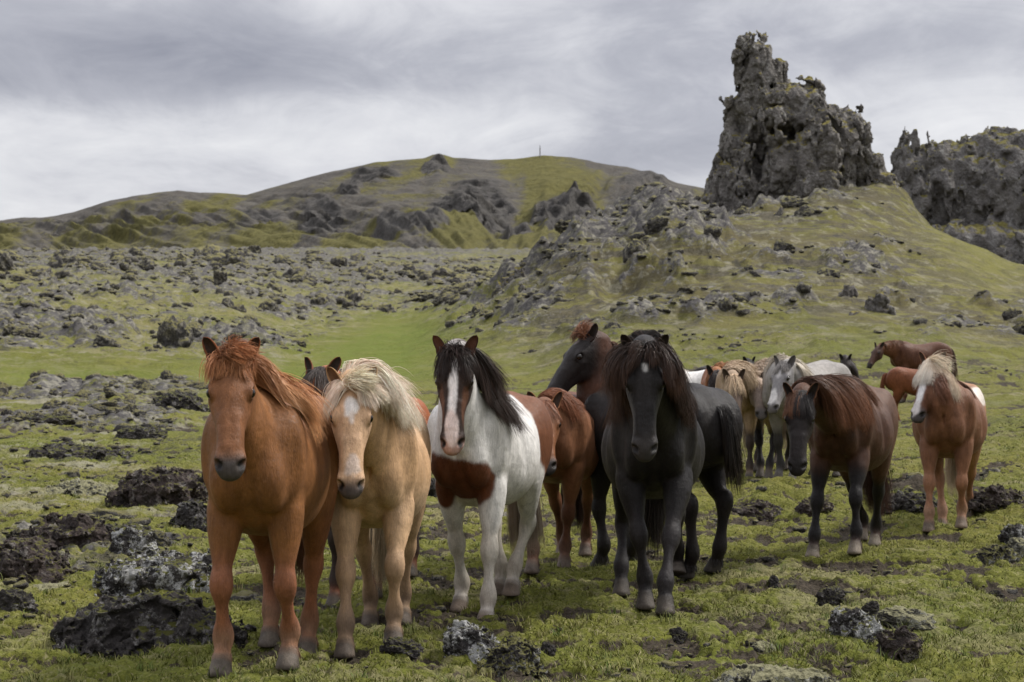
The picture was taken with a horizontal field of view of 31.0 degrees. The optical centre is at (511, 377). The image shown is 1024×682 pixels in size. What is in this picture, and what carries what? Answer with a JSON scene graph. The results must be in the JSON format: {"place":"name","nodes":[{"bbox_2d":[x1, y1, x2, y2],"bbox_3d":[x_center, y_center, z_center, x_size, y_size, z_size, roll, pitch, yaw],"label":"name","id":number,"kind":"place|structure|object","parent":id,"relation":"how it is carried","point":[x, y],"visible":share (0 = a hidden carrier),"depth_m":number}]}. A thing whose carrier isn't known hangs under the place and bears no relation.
{"place":"outdoors","nodes":[
{"label":"outdoors","id":0,"kind":"place"},
{"bbox_2d":[0,153,704,249],"bbox_3d":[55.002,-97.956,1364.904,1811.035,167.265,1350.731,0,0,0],"label":"mountain","id":1,"kind":"structure","parent":0,"point":[441,201],"depth_m":1176.78},
{"bbox_2d":[0,181,1023,681],"bbox_3d":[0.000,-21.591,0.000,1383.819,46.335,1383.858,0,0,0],"label":"ground","id":2,"kind":"structure","parent":0,"point":[942,277],"depth_m":58.05},
{"bbox_2d":[0,250,16,271],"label":"lava stone","id":3,"kind":"object","parent":2,"relation":"on","point":[6,262],"visible":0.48,"depth_m":195.73},
{"bbox_2d":[2,324,18,335],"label":"lava stone","id":4,"kind":"object","parent":2,"relation":"on","point":[8,328],"visible":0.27,"depth_m":85.59},
{"bbox_2d":[5,250,24,260],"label":"lava stone","id":5,"kind":"object","parent":2,"relation":"on","point":[14,256],"visible":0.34,"depth_m":236.61},
{"bbox_2d":[0,587,38,613],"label":"rock","id":6,"kind":"object","parent":2,"relation":"on","point":[14,599],"visible":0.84,"depth_m":11.12},
{"bbox_2d":[11,325,40,337],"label":"lava stone","id":7,"kind":"object","parent":2,"relation":"on","point":[30,331],"visible":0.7,"depth_m":85.08},
{"bbox_2d":[11,274,40,281],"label":"lava stone","id":8,"kind":"object","parent":2,"relation":"on","point":[18,277],"visible":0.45,"depth_m":163.51},
{"bbox_2d":[25,265,52,274],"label":"lava stone","id":9,"kind":"object","parent":2,"relation":"on","point":[47,269],"visible":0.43,"depth_m":181.58},
{"bbox_2d":[6,414,76,425],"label":"rock","id":10,"kind":"object","parent":2,"relation":"on","point":[61,420],"visible":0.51,"depth_m":36.34},
{"bbox_2d":[0,533,86,582],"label":"rock","id":11,"kind":"object","parent":2,"relation":"on","point":[27,558],"visible":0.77,"depth_m":13.06},
{"bbox_2d":[33,581,71,590],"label":"rock","id":12,"kind":"object","parent":2,"relation":"on","point":[49,585],"visible":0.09,"depth_m":12.67},
{"bbox_2d":[46,255,77,268],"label":"lava stone","id":13,"kind":"object","parent":2,"relation":"on","point":[60,261],"visible":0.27,"depth_m":208.68},
{"bbox_2d":[51,407,72,416],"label":"lava stone","id":14,"kind":"object","parent":2,"relation":"on","point":[60,411],"visible":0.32,"depth_m":37.54},
{"bbox_2d":[19,512,113,550],"bbox_3d":[-3.661,1.338,15.304,0.949,0.461,0.711,0,0,0],"label":"rock","id":15,"kind":"object","parent":2,"relation":"on","point":[80,530],"visible":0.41,"depth_m":15.15},
{"bbox_2d":[25,440,132,461],"bbox_3d":[-6.685,1.173,28.514,1.696,0.396,1.124,0,0,0],"label":"rock","id":16,"kind":"object","parent":2,"relation":"on","point":[63,450],"visible":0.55,"depth_m":28.26},
{"bbox_2d":[46,477,115,495],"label":"rock","id":17,"kind":"object","parent":2,"relation":"on","point":[78,486],"visible":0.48,"depth_m":21.46},
{"bbox_2d":[93,335,121,347],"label":"lava stone","id":18,"kind":"object","parent":2,"relation":"on","point":[102,341],"visible":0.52,"depth_m":81.42},
{"bbox_2d":[103,386,121,397],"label":"lava stone","id":19,"kind":"object","parent":2,"relation":"on","point":[109,392],"visible":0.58,"depth_m":48.21},
{"bbox_2d":[104,522,150,531],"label":"rock","id":20,"kind":"object","parent":2,"relation":"on","point":[116,527],"visible":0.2,"depth_m":15.96},
{"bbox_2d":[120,273,137,280],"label":"lava stone","id":21,"kind":"object","parent":2,"relation":"on","point":[131,276],"visible":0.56,"depth_m":175.49},
{"bbox_2d":[108,526,159,555],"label":"rock","id":22,"kind":"object","parent":2,"relation":"on","point":[128,540],"visible":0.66,"depth_m":14.36},
{"bbox_2d":[128,247,145,255],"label":"lava stone","id":23,"kind":"object","parent":2,"relation":"on","point":[133,251],"visible":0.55,"depth_m":288.79},
{"bbox_2d":[114,424,167,439],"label":"rock","id":24,"kind":"object","parent":2,"relation":"on","point":[143,431],"visible":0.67,"depth_m":33.77},
{"bbox_2d":[133,378,155,390],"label":"lava stone","id":25,"kind":"object","parent":2,"relation":"on","point":[138,383],"visible":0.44,"depth_m":52.82},
{"bbox_2d":[137,259,154,270],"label":"lava stone","id":26,"kind":"object","parent":2,"relation":"on","point":[146,265],"visible":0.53,"depth_m":220.19},
{"bbox_2d":[50,590,256,658],"bbox_3d":[-1.945,1.325,9.986,1.077,0.360,0.622,0,0,0],"label":"rock","id":27,"kind":"object","parent":2,"relation":"on","point":[113,625],"visible":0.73,"depth_m":9.79},
{"bbox_2d":[104,465,208,507],"bbox_3d":[-3.733,1.251,19.928,1.335,0.640,0.942,0,0,0],"label":"rock","id":28,"kind":"object","parent":2,"relation":"on","point":[153,486],"visible":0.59,"depth_m":19.66},
{"bbox_2d":[89,547,234,597],"bbox_3d":[-2.323,1.316,12.386,0.925,0.382,0.653,0,0,0],"label":"rock","id":29,"kind":"object","parent":2,"relation":"on","point":[149,569],"visible":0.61,"depth_m":12.21},
{"bbox_2d":[154,531,171,546],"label":"lava stone","id":30,"kind":"object","parent":2,"relation":"on","point":[162,539],"visible":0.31,"depth_m":15.58},
{"bbox_2d":[160,370,175,379],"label":"lava stone","id":31,"kind":"object","parent":2,"relation":"on","point":[166,374],"visible":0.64,"depth_m":55.44},
{"bbox_2d":[156,315,193,347],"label":"lava stone","id":32,"kind":"object","parent":2,"relation":"on","point":[172,329],"visible":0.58,"depth_m":84.34},
{"bbox_2d":[147,390,210,411],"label":"rock","id":33,"kind":"object","parent":2,"relation":"on","point":[178,399],"visible":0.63,"depth_m":43.51},
{"bbox_2d":[160,498,206,531],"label":"rock","id":34,"kind":"object","parent":2,"relation":"on","point":[191,513],"visible":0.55,"depth_m":17.24},
{"bbox_2d":[184,381,207,389],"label":"lava stone","id":35,"kind":"object","parent":2,"relation":"on","point":[199,385],"visible":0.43,"depth_m":54.14},
{"bbox_2d":[189,325,203,337],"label":"lava stone","id":36,"kind":"object","parent":2,"relation":"on","point":[197,333],"visible":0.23,"depth_m":88.92},
{"bbox_2d":[192,244,221,255],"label":"lava stone","id":37,"kind":"object","parent":2,"relation":"on","point":[197,251],"visible":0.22,"depth_m":307.05},
{"bbox_2d":[201,244,220,255],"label":"lava stone","id":38,"kind":"object","parent":2,"relation":"on","point":[209,250],"visible":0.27,"depth_m":297.96},
{"bbox_2d":[206,253,225,261],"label":"lava stone","id":39,"kind":"object","parent":2,"relation":"on","point":[217,257],"visible":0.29,"depth_m":256.59},
{"bbox_2d":[213,270,227,284],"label":"lava stone","id":40,"kind":"object","parent":2,"relation":"on","point":[219,277],"visible":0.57,"depth_m":179.33},
{"bbox_2d":[221,297,233,307],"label":"lava stone","id":41,"kind":"object","parent":2,"relation":"on","point":[227,302],"visible":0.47,"depth_m":136.80},
{"bbox_2d":[217,253,251,266],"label":"lava stone","id":42,"kind":"object","parent":2,"relation":"on","point":[229,258],"visible":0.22,"depth_m":247.53},
{"bbox_2d":[247,245,261,253],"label":"lava stone","id":43,"kind":"object","parent":2,"relation":"on","point":[255,249],"visible":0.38,"depth_m":368.26},
{"bbox_2d":[258,298,278,311],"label":"lava stone","id":44,"kind":"object","parent":2,"relation":"on","point":[270,304],"visible":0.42,"depth_m":147.42},
{"bbox_2d":[199,334,338,676],"bbox_3d":[-1.158,0.627,9.243,0.707,1.688,1.935,0,0,4],"label":"horse","id":45,"kind":"object","parent":2,"relation":"on","point":[269,458],"visible":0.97,"depth_m":8.81},
{"bbox_2d":[266,282,282,292],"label":"lava stone","id":46,"kind":"object","parent":2,"relation":"on","point":[276,287],"visible":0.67,"depth_m":197.78},
{"bbox_2d":[272,254,298,263],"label":"lava stone","id":47,"kind":"object","parent":2,"relation":"on","point":[279,258],"visible":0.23,"depth_m":299.77},
{"bbox_2d":[281,267,317,280],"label":"lava stone","id":48,"kind":"object","parent":2,"relation":"on","point":[290,272],"visible":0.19,"depth_m":228.78},
{"bbox_2d":[289,270,316,285],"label":"lava stone","id":49,"kind":"object","parent":2,"relation":"on","point":[301,277],"visible":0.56,"depth_m":222.48},
{"bbox_2d":[310,294,335,304],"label":"lava stone","id":50,"kind":"object","parent":2,"relation":"on","point":[322,299],"visible":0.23,"depth_m":177.69},
{"bbox_2d":[330,256,347,266],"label":"lava stone","id":51,"kind":"object","parent":2,"relation":"on","point":[339,260],"visible":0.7,"depth_m":284.26},
{"bbox_2d":[345,288,363,301],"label":"lava stone","id":52,"kind":"object","parent":2,"relation":"on","point":[354,295],"visible":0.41,"depth_m":187.16},
{"bbox_2d":[350,253,364,261],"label":"lava stone","id":53,"kind":"object","parent":2,"relation":"on","point":[355,257],"visible":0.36,"depth_m":338.36},
{"bbox_2d":[354,265,373,273],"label":"lava stone","id":54,"kind":"object","parent":2,"relation":"on","point":[366,269],"visible":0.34,"depth_m":259.24},
{"bbox_2d":[299,357,429,607],"bbox_3d":[-0.970,0.681,12.227,0.667,1.625,2.174,0,0,12],"label":"horse","id":55,"kind":"object","parent":2,"relation":"on","point":[316,377],"visible":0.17,"depth_m":11.96},
{"bbox_2d":[322,357,431,658],"bbox_3d":[-0.750,0.697,10.140,0.611,1.601,2.265,0,0,0],"label":"horse","id":56,"kind":"object","parent":2,"relation":"on","point":[381,432],"visible":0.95,"depth_m":9.77},
{"bbox_2d":[374,270,387,280],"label":"lava stone","id":57,"kind":"object","parent":2,"relation":"on","point":[379,275],"visible":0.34,"depth_m":245.62},
{"bbox_2d":[378,304,396,312],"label":"lava stone","id":58,"kind":"object","parent":2,"relation":"on","point":[387,308],"visible":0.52,"depth_m":168.00},
{"bbox_2d":[379,636,424,657],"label":"rock","id":59,"kind":"object","parent":2,"relation":"on","point":[399,645],"visible":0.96,"depth_m":9.40},
{"bbox_2d":[420,292,437,301],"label":"lava stone","id":60,"kind":"object","parent":2,"relation":"on","point":[426,296],"visible":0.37,"depth_m":186.65},
{"bbox_2d":[427,477,436,497],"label":"rock","id":61,"kind":"object","parent":2,"relation":"on","point":[432,491],"visible":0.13,"depth_m":21.47},
{"bbox_2d":[432,267,452,277],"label":"lava stone","id":62,"kind":"object","parent":2,"relation":"on","point":[442,271],"visible":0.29,"depth_m":257.92},
{"bbox_2d":[432,292,454,305],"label":"lava stone","id":63,"kind":"object","parent":2,"relation":"on","point":[437,300],"visible":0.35,"depth_m":159.56},
{"bbox_2d":[447,273,473,282],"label":"lava stone","id":64,"kind":"object","parent":2,"relation":"on","point":[457,277],"visible":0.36,"depth_m":231.11},
{"bbox_2d":[451,281,475,291],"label":"lava stone","id":65,"kind":"object","parent":2,"relation":"on","point":[464,285],"visible":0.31,"depth_m":190.28},
{"bbox_2d":[432,619,500,664],"bbox_3d":[-0.199,1.391,9.430,0.424,0.323,0.311,0,0,0],"label":"rock","id":66,"kind":"object","parent":2,"relation":"on","point":[473,641],"visible":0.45,"depth_m":9.34},
{"bbox_2d":[471,266,489,273],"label":"lava stone","id":67,"kind":"object","parent":2,"relation":"on","point":[475,269],"visible":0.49,"depth_m":270.76},
{"bbox_2d":[427,335,552,619],"bbox_3d":[-0.144,0.628,11.616,0.723,1.752,2.059,0,0,16],"label":"horse","id":68,"kind":"object","parent":2,"relation":"on","point":[491,442],"visible":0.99,"depth_m":11.18},
{"bbox_2d":[491,262,525,296],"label":"crag","id":69,"kind":"structure","parent":2,"relation":"on","point":[517,273],"depth_m":117.69},
{"bbox_2d":[0,181,1023,681],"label":"lava rubble","id":70,"kind":"object","parent":2,"relation":"on","point":[348,303],"visible":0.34,"depth_m":89.37},
{"bbox_2d":[476,633,547,677],"bbox_3d":[0.000,1.374,9.161,0.358,0.210,0.236,0,0,0],"label":"rock","id":71,"kind":"object","parent":2,"relation":"on","point":[512,651],"visible":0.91,"depth_m":9.09},
{"bbox_2d":[541,641,555,655],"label":"rock","id":72,"kind":"object","parent":2,"relation":"on","point":[549,648],"visible":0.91,"depth_m":9.49},
{"bbox_2d":[524,387,598,573],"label":"horse","id":73,"kind":"object","parent":2,"relation":"on","point":[574,460],"visible":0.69,"depth_m":13.81},
{"bbox_2d":[554,220,570,234],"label":"lava stone","id":74,"kind":"object","parent":2,"relation":"on","point":[560,226],"visible":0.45,"depth_m":134.96},
{"bbox_2d":[622,238,646,262],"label":"lava stone","id":75,"kind":"object","parent":2,"relation":"on","point":[632,247],"visible":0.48,"depth_m":95.17},
{"bbox_2d":[547,317,748,578],"bbox_3d":[1.054,0.504,13.906,0.893,1.962,1.674,0,0,-38],"label":"horse","id":76,"kind":"object","parent":2,"relation":"on","point":[720,422],"visible":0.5,"depth_m":13.60},
{"bbox_2d":[598,329,704,614],"bbox_3d":[0.909,0.580,12.036,0.690,1.734,3.026,0,0,3],"label":"horse","id":77,"kind":"object","parent":2,"relation":"on","point":[653,450],"visible":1,"depth_m":11.34},
{"bbox_2d":[645,216,668,234],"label":"lava stone","id":78,"kind":"object","parent":2,"relation":"on","point":[655,224],"visible":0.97,"depth_m":100.56},
{"bbox_2d":[669,626,687,644],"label":"rock","id":79,"kind":"object","parent":2,"relation":"on","point":[678,634],"visible":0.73,"depth_m":10.41},
{"bbox_2d":[672,296,688,303],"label":"lava stone","id":80,"kind":"object","parent":2,"relation":"on","point":[683,299],"visible":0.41,"depth_m":72.19},
{"bbox_2d":[703,225,721,237],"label":"lava stone","id":81,"kind":"object","parent":2,"relation":"on","point":[714,231],"visible":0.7,"depth_m":96.98},
{"bbox_2d":[683,368,742,444],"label":"horse","id":82,"kind":"object","parent":2,"relation":"on","point":[694,376],"visible":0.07,"depth_m":26.74},
{"bbox_2d":[701,361,727,387],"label":"horse","id":83,"kind":"object","parent":2,"relation":"on","point":[709,377],"visible":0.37,"depth_m":22.99},
{"bbox_2d":[694,356,754,370],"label":"horse","id":84,"kind":"object","parent":2,"relation":"on","point":[748,360],"visible":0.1,"depth_m":37.01},
{"bbox_2d":[718,297,732,311],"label":"lava stone","id":85,"kind":"object","parent":2,"relation":"on","point":[725,303],"visible":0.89,"depth_m":71.16},
{"bbox_2d":[715,360,764,476],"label":"horse","id":86,"kind":"object","parent":2,"relation":"on","point":[735,379],"visible":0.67,"depth_m":21.24},
{"bbox_2d":[733,206,751,214],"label":"lava stone","id":87,"kind":"object","parent":2,"relation":"on","point":[742,210],"visible":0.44,"depth_m":114.98},
{"bbox_2d":[732,498,783,521],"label":"rock","id":88,"kind":"object","parent":2,"relation":"on","point":[765,511],"visible":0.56,"depth_m":18.30},
{"bbox_2d":[751,640,776,652],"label":"rock","id":89,"kind":"object","parent":2,"relation":"on","point":[760,644],"visible":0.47,"depth_m":9.84},
{"bbox_2d":[746,358,789,477],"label":"horse","id":90,"kind":"object","parent":2,"relation":"on","point":[756,402],"visible":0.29,"depth_m":21.56},
{"bbox_2d":[767,574,778,587],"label":"rock","id":91,"kind":"object","parent":2,"relation":"on","point":[773,580],"visible":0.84,"depth_m":12.72},
{"bbox_2d":[711,662,838,681],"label":"rock","id":92,"kind":"object","parent":2,"relation":"on","point":[747,672],"visible":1,"depth_m":8.51},
{"bbox_2d":[773,239,794,250],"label":"lava stone","id":93,"kind":"object","parent":2,"relation":"on","point":[779,245],"visible":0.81,"depth_m":94.59},
{"bbox_2d":[780,196,808,207],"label":"lava stone","id":94,"kind":"object","parent":2,"relation":"on","point":[789,201],"visible":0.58,"depth_m":115.78},
{"bbox_2d":[701,31,900,211],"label":"rock tower","id":95,"kind":"structure","parent":2,"relation":"on","point":[781,134],"depth_m":129.50},
{"bbox_2d":[794,204,815,214],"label":"lava stone","id":96,"kind":"object","parent":2,"relation":"on","point":[800,210],"visible":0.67,"depth_m":108.27},
{"bbox_2d":[762,352,851,478],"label":"horse","id":97,"kind":"object","parent":2,"relation":"on","point":[779,370],"visible":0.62,"depth_m":20.82},
{"bbox_2d":[794,496,834,516],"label":"rock","id":98,"kind":"object","parent":2,"relation":"on","point":[803,506],"visible":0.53,"depth_m":18.10},
{"bbox_2d":[817,267,840,277],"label":"lava stone","id":99,"kind":"object","parent":2,"relation":"on","point":[830,272],"visible":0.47,"depth_m":85.28},
{"bbox_2d":[815,585,844,605],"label":"rock","id":100,"kind":"object","parent":2,"relation":"on","point":[834,595],"visible":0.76,"depth_m":11.56},
{"bbox_2d":[782,373,898,557],"bbox_3d":[2.698,0.707,14.949,0.710,1.482,2.704,0,0,16],"label":"horse","id":101,"kind":"object","parent":2,"relation":"on","point":[845,426],"visible":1,"depth_m":14.73},
{"bbox_2d":[838,282,858,297],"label":"crag","id":102,"kind":"structure","parent":2,"relation":"on","point":[851,291],"depth_m":79.77},
{"bbox_2d":[839,354,859,380],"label":"horse","id":103,"kind":"object","parent":2,"relation":"on","point":[847,361],"visible":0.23,"depth_m":35.00},
{"bbox_2d":[825,605,884,643],"bbox_3d":[1.902,1.361,10.222,0.336,0.199,0.239,0,0,0],"label":"rock","id":104,"kind":"object","parent":2,"relation":"on","point":[857,622],"visible":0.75,"depth_m":10.16},
{"bbox_2d":[861,600,879,615],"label":"rock","id":105,"kind":"object","parent":2,"relation":"on","point":[871,607],"visible":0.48,"depth_m":10.89},
{"bbox_2d":[864,291,895,314],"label":"crag","id":106,"kind":"structure","parent":2,"relation":"on","point":[879,302],"depth_m":75.65},
{"bbox_2d":[880,367,917,420],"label":"horse","id":107,"kind":"object","parent":2,"relation":"on","point":[897,381],"visible":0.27,"depth_m":35.46},
{"bbox_2d":[876,625,924,662],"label":"rock","id":108,"kind":"object","parent":2,"relation":"on","point":[907,641],"visible":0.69,"depth_m":9.42},
{"bbox_2d":[875,605,936,630],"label":"rock","id":109,"kind":"object","parent":2,"relation":"on","point":[919,619],"visible":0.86,"depth_m":10.38},
{"bbox_2d":[867,340,958,402],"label":"horse","id":110,"kind":"object","parent":2,"relation":"on","point":[900,353],"visible":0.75,"depth_m":41.73},
{"bbox_2d":[882,488,949,513],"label":"rock","id":111,"kind":"object","parent":2,"relation":"on","point":[909,500],"visible":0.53,"depth_m":18.06},
{"bbox_2d":[910,352,987,531],"bbox_3d":[4.133,0.588,17.384,0.690,1.687,1.897,0,0,18],"label":"horse","id":112,"kind":"object","parent":2,"relation":"on","point":[949,418],"visible":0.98,"depth_m":16.73},
{"bbox_2d":[890,126,1023,264],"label":"cliff","id":113,"kind":"structure","parent":2,"relation":"on","point":[966,188],"depth_m":212.27},
{"bbox_2d":[970,544,1020,565],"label":"rock","id":114,"kind":"object","parent":2,"relation":"on","point":[989,554],"visible":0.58,"depth_m":14.29},
{"bbox_2d":[968,483,1023,511],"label":"rock","id":115,"kind":"object","parent":2,"relation":"on","point":[991,497],"visible":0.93,"depth_m":18.10},
{"bbox_2d":[997,523,1023,543],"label":"rock","id":116,"kind":"object","parent":2,"relation":"on","point":[1009,531],"visible":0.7,"depth_m":15.59},
{"bbox_2d":[1002,307,1022,319],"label":"lava stone","id":117,"kind":"object","parent":2,"relation":"on","point":[1011,312],"visible":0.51,"depth_m":79.23},
{"bbox_2d":[1007,537,1023,557],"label":"rock","id":118,"kind":"object","parent":2,"relation":"on","point":[1016,544],"visible":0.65,"depth_m":14.46},
{"bbox_2d":[1012,321,1023,334],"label":"lava stone","id":119,"kind":"object","parent":2,"relation":"on","point":[1019,327],"visible":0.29,"depth_m":73.02},
{"bbox_2d":[0,0,1023,219],"label":"sky","id":120,"kind":"structure","parent":0,"point":[101,101]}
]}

